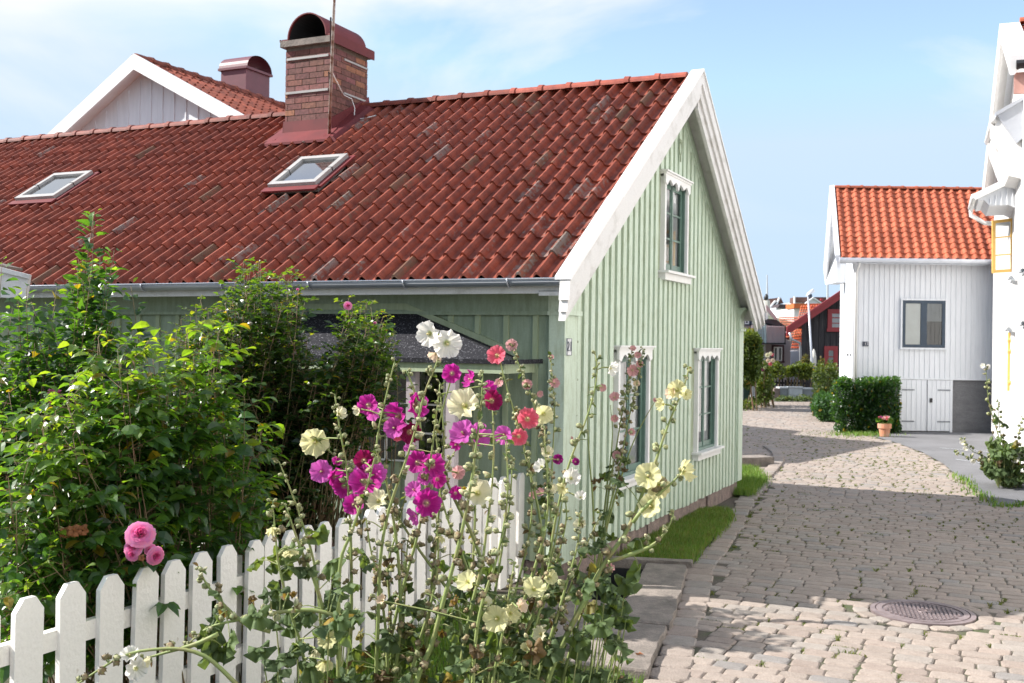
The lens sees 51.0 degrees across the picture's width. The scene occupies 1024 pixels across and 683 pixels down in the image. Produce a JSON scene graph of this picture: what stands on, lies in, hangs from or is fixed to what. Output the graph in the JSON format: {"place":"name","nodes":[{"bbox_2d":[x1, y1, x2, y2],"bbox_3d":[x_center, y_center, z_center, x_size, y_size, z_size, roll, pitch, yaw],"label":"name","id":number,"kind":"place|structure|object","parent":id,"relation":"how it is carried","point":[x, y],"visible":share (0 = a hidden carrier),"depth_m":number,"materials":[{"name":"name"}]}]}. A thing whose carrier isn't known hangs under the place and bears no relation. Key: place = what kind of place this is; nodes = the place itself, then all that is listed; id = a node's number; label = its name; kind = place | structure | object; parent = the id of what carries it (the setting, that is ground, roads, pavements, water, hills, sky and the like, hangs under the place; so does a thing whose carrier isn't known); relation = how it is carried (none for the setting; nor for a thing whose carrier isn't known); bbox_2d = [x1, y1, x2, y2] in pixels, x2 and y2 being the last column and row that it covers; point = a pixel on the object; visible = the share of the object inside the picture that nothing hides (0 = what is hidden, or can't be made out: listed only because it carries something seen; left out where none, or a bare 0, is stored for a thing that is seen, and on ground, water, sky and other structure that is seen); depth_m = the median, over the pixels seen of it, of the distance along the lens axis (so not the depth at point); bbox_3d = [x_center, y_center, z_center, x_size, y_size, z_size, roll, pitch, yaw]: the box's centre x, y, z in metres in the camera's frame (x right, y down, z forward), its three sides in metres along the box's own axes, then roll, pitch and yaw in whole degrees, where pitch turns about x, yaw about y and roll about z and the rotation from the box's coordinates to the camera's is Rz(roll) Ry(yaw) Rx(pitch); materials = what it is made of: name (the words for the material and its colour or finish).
{"place":"outdoors","nodes":[
{"label":"outdoors","id":0,"kind":"place"},
{"bbox_2d":[0,400,1023,682],"bbox_3d":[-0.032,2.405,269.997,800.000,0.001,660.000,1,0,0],"label":"ground","id":1,"kind":"structure","parent":0,"point":[704,636],"depth_m":8.33,"materials":[{"name":"grey stone"}]},
{"bbox_2d":[0,263,31,555],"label":"garden shed","id":2,"kind":"structure","parent":1,"relation":"on","point":[21,277],"depth_m":8.60,"materials":[{"name":"white paint"}]},
{"bbox_2d":[0,209,184,661],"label":"honeysuckle bush","id":3,"kind":"object","parent":1,"relation":"on","point":[78,331],"visible":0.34,"depth_m":6.43,"materials":[{"name":"green plant"}]},
{"bbox_2d":[0,319,284,682],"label":"rose cane spray","id":4,"kind":"object","parent":1,"relation":"on","point":[33,421],"visible":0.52,"depth_m":5.42,"materials":[{"name":"green plant"}]},
{"bbox_2d":[0,371,294,644],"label":"rose bush","id":5,"kind":"object","parent":1,"relation":"on","point":[291,513],"depth_m":6.97,"materials":[{"name":"green plant"}]},
{"bbox_2d":[0,323,298,682],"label":"rose bush","id":6,"kind":"object","parent":1,"relation":"on","point":[140,534],"visible":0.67,"depth_m":5.32,"materials":[{"name":"green plant"}]},
{"bbox_2d":[48,53,285,133],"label":"white house","id":7,"kind":"structure","parent":1,"relation":"on","point":[135,89],"depth_m":20.12,"materials":[{"name":"white wood"}]},
{"bbox_2d":[0,473,524,682],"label":"picket fence","id":8,"kind":"object","parent":1,"relation":"on","point":[28,645],"visible":0.48,"depth_m":5.49,"materials":[{"name":"paint"}]},
{"bbox_2d":[154,257,417,624],"bbox_3d":[-1.702,0.693,7.757,2.103,2.601,1.450,1,0,0],"label":"climbing rose","id":9,"kind":"object","parent":1,"relation":"on","point":[272,365],"visible":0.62,"depth_m":7.41,"materials":[{"name":"plant"}]},
{"bbox_2d":[0,12,765,581],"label":"green house","id":10,"kind":"structure","parent":1,"relation":"on","point":[570,226],"depth_m":10.90,"materials":[{"name":"paint"}]},
{"bbox_2d":[328,0,375,133],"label":"antenna mast","id":11,"kind":"object","parent":10,"relation":"attached to","point":[332,33],"visible":0.97,"depth_m":11.99,"materials":[{"name":"grey metal"}]},
{"bbox_2d":[358,371,445,461],"bbox_3d":[-0.968,0.649,9.409,0.880,0.805,0.030,1,0,25],"label":"window","id":12,"kind":"structure","parent":10,"relation":"in","point":[430,394],"depth_m":9.31,"materials":[{"name":"white glass"}]},
{"bbox_2d":[612,345,655,490],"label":"window","id":13,"kind":"structure","parent":10,"relation":"in","point":[639,453],"depth_m":10.63,"materials":[{"name":"white paint"}]},
{"bbox_2d":[658,169,695,284],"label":"window","id":14,"kind":"structure","parent":10,"relation":"in","point":[675,188],"depth_m":11.68,"materials":[{"name":"white paint"}]},
{"bbox_2d":[691,348,724,460],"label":"window","id":15,"kind":"structure","parent":10,"relation":"in","point":[706,360],"depth_m":12.98,"materials":[{"name":"white paint"}]},
{"bbox_2d":[293,594,645,682],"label":"verge grass","id":16,"kind":"structure","parent":1,"relation":"on","point":[438,657],"depth_m":6.54,"materials":[{"name":"green plant"}]},
{"bbox_2d":[76,571,359,682],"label":"hollyhock","id":17,"kind":"object","parent":16,"relation":"on","point":[210,641],"visible":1,"depth_m":4.05,"materials":[{"name":"green plant"}]},
{"bbox_2d":[193,498,364,682],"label":"hollyhock","id":18,"kind":"object","parent":16,"relation":"on","point":[327,637],"visible":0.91,"depth_m":4.34,"materials":[{"name":"green plant"}]},
{"bbox_2d":[291,450,386,678],"bbox_3d":[-0.708,1.221,4.445,0.385,1.552,0.266,1,0,0],"label":"hollyhock","id":19,"kind":"object","parent":16,"relation":"on","point":[367,476],"visible":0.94,"depth_m":4.45,"materials":[{"name":"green plant"}]},
{"bbox_2d":[299,392,382,673],"bbox_3d":[-0.770,1.110,4.752,0.411,1.775,0.345,1,0,0],"label":"hollyhock","id":20,"kind":"object","parent":16,"relation":"on","point":[321,471],"visible":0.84,"depth_m":4.78,"materials":[{"name":"green plant"}]},
{"bbox_2d":[271,437,467,682],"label":"hollyhock","id":21,"kind":"object","parent":16,"relation":"on","point":[289,632],"visible":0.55,"depth_m":4.88,"materials":[{"name":"green plant"}]},
{"bbox_2d":[352,357,433,682],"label":"hollyhock","id":22,"kind":"object","parent":16,"relation":"on","point":[396,428],"visible":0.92,"depth_m":4.70,"materials":[{"name":"green plant"}]},
{"bbox_2d":[355,512,445,682],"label":"hollyhock","id":23,"kind":"object","parent":16,"relation":"on","point":[387,643],"visible":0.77,"depth_m":4.61,"materials":[{"name":"green plant"}]},
{"bbox_2d":[345,320,461,680],"bbox_3d":[-0.478,0.954,4.630,0.468,2.093,0.300,1,0,-13],"label":"hollyhock","id":24,"kind":"object","parent":16,"relation":"on","point":[444,344],"visible":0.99,"depth_m":4.59,"materials":[{"name":"green plant"}]},
{"bbox_2d":[356,379,497,682],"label":"hollyhock","id":25,"kind":"object","parent":16,"relation":"on","point":[427,500],"visible":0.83,"depth_m":4.79,"materials":[{"name":"green plant"}]},
{"bbox_2d":[397,369,502,682],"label":"hollyhock","id":26,"kind":"object","parent":16,"relation":"on","point":[461,402],"visible":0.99,"depth_m":4.30,"materials":[{"name":"green plant"}]},
{"bbox_2d":[397,378,516,682],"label":"hollyhock","id":27,"kind":"object","parent":16,"relation":"on","point":[419,603],"visible":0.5,"depth_m":4.90,"materials":[{"name":"green plant"}]},
{"bbox_2d":[432,363,527,680],"bbox_3d":[-0.213,1.052,4.684,0.372,1.907,0.595,1,0,-29],"label":"hollyhock","id":28,"kind":"object","parent":16,"relation":"on","point":[460,432],"visible":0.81,"depth_m":4.56,"materials":[{"name":"green plant"}]},
{"bbox_2d":[376,436,633,682],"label":"hollyhock","id":29,"kind":"object","parent":16,"relation":"on","point":[487,622],"visible":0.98,"depth_m":4.28,"materials":[{"name":"green plant"}]},
{"bbox_2d":[475,425,562,682],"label":"hollyhock","id":30,"kind":"object","parent":16,"relation":"on","point":[550,489],"visible":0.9,"depth_m":4.59,"materials":[{"name":"green plant"}]},
{"bbox_2d":[487,345,571,670],"bbox_3d":[0.082,1.013,4.730,0.344,1.992,0.262,1,0,27],"label":"hollyhock","id":31,"kind":"object","parent":16,"relation":"on","point":[528,418],"visible":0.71,"depth_m":4.70,"materials":[{"name":"green plant"}]},
{"bbox_2d":[493,510,585,682],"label":"hollyhock","id":32,"kind":"object","parent":16,"relation":"on","point":[555,653],"visible":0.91,"depth_m":4.45,"materials":[{"name":"green plant"}]},
{"bbox_2d":[480,350,618,682],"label":"hollyhock","id":33,"kind":"object","parent":16,"relation":"on","point":[571,476],"visible":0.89,"depth_m":4.89,"materials":[{"name":"green plant"}]},
{"bbox_2d":[470,457,633,682],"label":"hollyhock","id":34,"kind":"object","parent":16,"relation":"on","point":[580,576],"visible":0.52,"depth_m":4.98,"materials":[{"name":"green plant"}]},
{"bbox_2d":[523,562,642,682],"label":"hollyhock","id":35,"kind":"object","parent":16,"relation":"on","point":[626,621],"visible":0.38,"depth_m":4.59,"materials":[{"name":"green plant"}]},
{"bbox_2d":[541,363,697,682],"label":"hollyhock","id":36,"kind":"object","parent":16,"relation":"on","point":[650,479],"visible":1,"depth_m":4.48,"materials":[{"name":"green plant"}]},
{"bbox_2d":[516,599,611,648],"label":"paving slab","id":37,"kind":"structure","parent":1,"relation":"on","point":[570,607],"depth_m":7.68,"materials":[{"name":"stone"}]},
{"bbox_2d":[505,339,565,606],"bbox_3d":[0.181,0.998,7.932,0.486,2.034,0.229,1,0,0],"label":"hollyhock","id":38,"kind":"object","parent":37,"relation":"on","point":[512,345],"visible":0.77,"depth_m":7.89,"materials":[{"name":"green plant"}]},
{"bbox_2d":[571,345,656,577],"bbox_3d":[0.814,1.026,8.883,0.654,1.998,0.417,1,0,30],"label":"hollyhock","id":39,"kind":"object","parent":1,"relation":"on","point":[633,370],"visible":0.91,"depth_m":8.90,"materials":[{"name":"green plant"}]},
{"bbox_2d":[591,568,642,599],"bbox_3d":[0.800,2.474,8.947,0.407,0.900,1.363,1,0,14],"label":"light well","id":40,"kind":"object","parent":1,"relation":"in","point":[621,572],"depth_m":9.60,"materials":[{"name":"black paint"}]},
{"bbox_2d":[570,623,666,681],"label":"stone slab","id":41,"kind":"structure","parent":1,"relation":"on","point":[646,640],"depth_m":6.81,"materials":[{"name":"stone"}]},
{"bbox_2d":[600,555,692,567],"bbox_3d":[1.194,1.992,9.663,0.864,0.078,0.142,1,0,10],"label":"edge stone","id":42,"kind":"object","parent":1,"relation":"on","point":[643,561],"visible":0.66,"depth_m":9.62,"materials":[{"name":"stone"}]},
{"bbox_2d":[612,563,687,629],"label":"stone slab","id":43,"kind":"structure","parent":1,"relation":"on","point":[655,599],"depth_m":8.27,"materials":[{"name":"stone"}]},
{"bbox_2d":[743,396,761,410],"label":"grass clump","id":44,"kind":"object","parent":1,"relation":"on","point":[748,405],"visible":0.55,"depth_m":33.41,"materials":[{"name":"green plant"}]},
{"bbox_2d":[744,305,789,386],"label":"pink house","id":45,"kind":"structure","parent":1,"relation":"on","point":[772,332],"depth_m":46.10,"materials":[{"name":"wood"}]},
{"bbox_2d":[744,321,750,325],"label":"window","id":46,"kind":"structure","parent":45,"relation":"in","point":[747,323],"depth_m":46.94,"materials":[{"name":"white paint"}]},
{"bbox_2d":[771,345,784,362],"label":"window","id":47,"kind":"structure","parent":45,"relation":"in","point":[778,350],"depth_m":46.94,"materials":[{"name":"white paint"}]},
{"bbox_2d":[766,275,767,318],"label":"flagpole","id":48,"kind":"object","parent":1,"relation":"on","point":[767,288],"visible":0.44,"depth_m":94.94,"materials":[{"name":"white metal"}]},
{"bbox_2d":[773,388,779,398],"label":"stone wall","id":49,"kind":"structure","parent":1,"relation":"on","point":[777,392],"depth_m":40.00,"materials":[{"name":"stone"}]},
{"bbox_2d":[776,386,788,396],"bbox_3d":[10.134,1.948,40.247,0.337,0.496,0.560,1,0,0],"label":"utility box","id":50,"kind":"object","parent":1,"relation":"on","point":[784,391],"visible":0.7,"depth_m":40.00,"materials":[{"name":"grey paint"}]},
{"bbox_2d":[774,394,811,401],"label":"lavender clump","id":51,"kind":"object","parent":1,"relation":"on","point":[804,398],"visible":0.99,"depth_m":39.34,"materials":[{"name":"green plant"}]},
{"bbox_2d":[772,378,813,387],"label":"picket fence","id":52,"kind":"object","parent":1,"relation":"on","point":[806,382],"visible":0.35,"depth_m":41.00,"materials":[{"name":"grey wood"}]},
{"bbox_2d":[772,360,814,386],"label":"vine hedge","id":53,"kind":"object","parent":1,"relation":"on","point":[802,370],"visible":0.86,"depth_m":40.31,"materials":[{"name":"green plant"}]},
{"bbox_2d":[784,386,802,400],"bbox_3d":[10.566,1.943,40.247,0.575,0.518,0.560,1,0,0],"label":"utility box","id":54,"kind":"object","parent":1,"relation":"on","point":[795,390],"visible":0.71,"depth_m":39.99,"materials":[{"name":"grey paint"}]},
{"bbox_2d":[790,390,801,394],"bbox_3d":[10.572,1.898,39.990,0.445,0.168,0.010,1,0,0],"label":"door","id":55,"kind":"structure","parent":54,"relation":"in","point":[792,392],"depth_m":39.98,"materials":[{"name":"grey paint"}]},
{"bbox_2d":[790,305,816,385],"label":"white cottage","id":56,"kind":"structure","parent":1,"relation":"on","point":[794,356],"depth_m":50.20,"materials":[{"name":"orange tile"}]},
{"bbox_2d":[803,387,812,400],"bbox_3d":[11.036,1.969,40.247,0.412,0.479,0.560,1,0,0],"label":"utility box","id":57,"kind":"object","parent":1,"relation":"on","point":[806,390],"visible":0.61,"depth_m":39.98,"materials":[{"name":"grey paint"}]},
{"bbox_2d":[804,391,811,394],"bbox_3d":[11.042,1.924,39.990,0.283,0.129,0.010,1,0,0],"label":"door","id":58,"kind":"structure","parent":57,"relation":"in","point":[805,392],"depth_m":39.98,"materials":[{"name":"grey paint"}]},
{"bbox_2d":[806,289,814,392],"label":"street lamp","id":59,"kind":"object","parent":1,"relation":"on","point":[811,291],"visible":0.76,"depth_m":42.09,"materials":[{"name":"white metal"}]},
{"bbox_2d":[801,354,825,386],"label":"rambling shrub","id":60,"kind":"object","parent":1,"relation":"on","point":[804,358],"visible":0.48,"depth_m":42.66,"materials":[{"name":"green plant"}]},
{"bbox_2d":[809,389,835,421],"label":"dark shrub","id":61,"kind":"object","parent":1,"relation":"on","point":[820,404],"visible":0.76,"depth_m":28.73,"materials":[{"name":"green plant"}]},
{"bbox_2d":[810,359,838,397],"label":"vine hedge","id":62,"kind":"object","parent":1,"relation":"on","point":[831,372],"visible":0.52,"depth_m":36.51,"materials":[{"name":"green plant"}]},
{"bbox_2d":[826,285,828,299],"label":"flagpole","id":63,"kind":"object","parent":1,"relation":"on","point":[827,296],"depth_m":94.95,"materials":[{"name":"white metal"}]},
{"bbox_2d":[829,374,902,433],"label":"ivy hedge","id":64,"kind":"object","parent":1,"relation":"on","point":[865,414],"visible":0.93,"depth_m":25.03,"materials":[{"name":"green plant"}]},
{"bbox_2d":[823,185,993,432],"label":"white house","id":65,"kind":"structure","parent":1,"relation":"on","point":[908,269],"depth_m":25.60,"materials":[{"name":"white wood"}]},
{"bbox_2d":[843,294,847,352],"bbox_3d":[8.615,-0.443,27.648,0.085,1.500,0.930,1,0,14],"label":"window","id":66,"kind":"structure","parent":65,"relation":"in","point":[846,296],"depth_m":27.60,"materials":[{"name":"white paint"}]},
{"bbox_2d":[846,292,851,353],"bbox_3d":[8.312,-0.449,26.436,0.085,1.500,0.730,1,0,14],"label":"window","id":67,"kind":"structure","parent":65,"relation":"in","point":[849,325],"depth_m":26.10,"materials":[{"name":"white paint"}]},
{"bbox_2d":[901,380,926,430],"bbox_3d":[9.587,1.522,25.590,0.597,1.210,0.056,1,0,0],"label":"garage door","id":68,"kind":"structure","parent":65,"relation":"in","point":[914,392],"depth_m":25.58,"materials":[{"name":"white wood"}]},
{"bbox_2d":[899,298,947,349],"bbox_3d":[9.806,-0.414,25.558,1.125,1.206,0.085,1,0,0],"label":"window","id":69,"kind":"structure","parent":65,"relation":"in","point":[923,322],"depth_m":25.56,"materials":[{"name":"white glass"}]},
{"bbox_2d":[927,380,949,430],"bbox_3d":[10.174,1.530,25.590,0.537,1.210,0.056,1,0,0],"label":"garage door","id":70,"kind":"structure","parent":65,"relation":"in","point":[938,411],"depth_m":25.58,"materials":[{"name":"white wood"}]},
{"bbox_2d":[968,17,1023,471],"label":"white house","id":71,"kind":"structure","parent":1,"relation":"on","point":[999,196],"depth_m":19.04,"materials":[{"name":"paint"}]},
{"bbox_2d":[0,0,1023,303],"label":"sky","id":72,"kind":"structure","parent":0,"point":[809,97],"materials":[{"name":"blue"}]},
{"bbox_2d":[614,463,772,563],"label":"lawn","id":73,"kind":"structure","parent":0,"point":[692,535],"depth_m":11.32,"materials":[{"name":"green plant"}]},
{"bbox_2d":[768,315,801,335],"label":"hill","id":74,"kind":"structure","parent":0,"point":[769,317],"depth_m":100.88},
{"bbox_2d":[764,294,770,315],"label":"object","id":75,"kind":"object","parent":74,"relation":"on","point":[766,301],"visible":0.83,"depth_m":79.81,"materials":[{"name":"paint"}]},
{"bbox_2d":[768,297,782,307],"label":"hill house","id":76,"kind":"structure","parent":74,"relation":"on","point":[774,301],"depth_m":119.40,"materials":[{"name":"white paint"}]},
{"bbox_2d":[770,304,786,314],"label":"hill house","id":77,"kind":"structure","parent":74,"relation":"on","point":[773,308],"depth_m":112.00,"materials":[{"name":"white"}]},
{"bbox_2d":[779,316,801,350],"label":"brick roof cottage","id":78,"kind":"structure","parent":74,"relation":"on","point":[787,336],"depth_m":58.94,"materials":[{"name":"orange tile"}]},
{"bbox_2d":[776,304,818,321],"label":"hill house","id":79,"kind":"structure","parent":74,"relation":"on","point":[790,310],"depth_m":100.53,"materials":[{"name":"white paint"}]},
{"bbox_2d":[786,294,829,303],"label":"hill house","id":80,"kind":"structure","parent":74,"relation":"on","point":[803,300],"depth_m":149.50,"materials":[{"name":"white paint"}]},
{"bbox_2d":[786,291,839,393],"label":"barn","id":81,"kind":"structure","parent":0,"point":[825,323],"depth_m":43.97,"materials":[{"name":"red wood"}]},
{"bbox_2d":[824,346,837,370],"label":"window","id":82,"kind":"structure","parent":81,"relation":"in","point":[830,352],"depth_m":43.93,"materials":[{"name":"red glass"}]},
{"bbox_2d":[826,309,839,331],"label":"window","id":83,"kind":"structure","parent":81,"relation":"in","point":[833,315],"depth_m":43.94,"materials":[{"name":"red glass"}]},
{"bbox_2d":[812,349,815,365],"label":"parasol","id":84,"kind":"object","parent":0,"point":[814,356],"visible":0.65,"depth_m":42.21,"materials":[{"name":"fabric"}]},
{"bbox_2d":[643,402,1023,682],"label":"cobbled road","id":85,"kind":"structure","parent":0,"point":[675,661],"depth_m":9.42,"materials":[{"name":"stone"}]},
{"bbox_2d":[743,386,755,407],"bbox_3d":[7.353,1.702,34.542,0.552,0.896,1.800,1,0,39],"label":"board fence","id":86,"kind":"object","parent":85,"relation":"on","point":[745,393],"visible":0.2,"depth_m":34.84,"materials":[{"name":"grey paint"}]},
{"bbox_2d":[743,327,764,410],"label":"round bush","id":87,"kind":"object","parent":85,"relation":"on","point":[753,353],"visible":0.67,"depth_m":33.11,"materials":[{"name":"green plant"}]},
{"bbox_2d":[742,455,773,466],"bbox_3d":[3.780,1.996,17.891,1.166,0.163,0.454,1,0,-18],"label":"edge stone","id":88,"kind":"object","parent":85,"relation":"on","point":[763,460],"visible":0.4,"depth_m":17.79,"materials":[{"name":"stone"}]},
{"bbox_2d":[756,352,775,407],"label":"flowering thicket","id":89,"kind":"object","parent":85,"relation":"on","point":[765,392],"visible":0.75,"depth_m":35.08,"materials":[{"name":"green plant"}]},
{"bbox_2d":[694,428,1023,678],"bbox_3d":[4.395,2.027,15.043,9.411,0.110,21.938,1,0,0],"label":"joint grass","id":90,"kind":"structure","parent":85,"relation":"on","point":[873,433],"depth_m":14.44,"materials":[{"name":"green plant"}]},
{"bbox_2d":[870,599,975,626],"bbox_3d":[3.093,2.055,8.087,0.750,0.057,0.750,1,0,15],"label":"manhole cover","id":91,"kind":"object","parent":85,"relation":"on","point":[927,613],"visible":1,"depth_m":8.03,"materials":[{"name":"metal"}]},
{"bbox_2d":[874,432,1023,505],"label":"asphalt yard","id":92,"kind":"structure","parent":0,"point":[936,445],"depth_m":20.75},
{"bbox_2d":[875,415,893,436],"bbox_3d":[8.352,1.893,24.060,0.392,0.486,0.378,1,0,36],"label":"flower pot","id":93,"kind":"object","parent":92,"relation":"on","point":[884,427],"visible":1,"depth_m":23.97,"materials":[{"name":"ceramic"}]},
{"bbox_2d":[954,363,1023,487],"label":"hollyhock","id":94,"kind":"object","parent":92,"relation":"on","point":[1001,465],"visible":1,"depth_m":15.39,"materials":[{"name":"green plant"}]}
]}

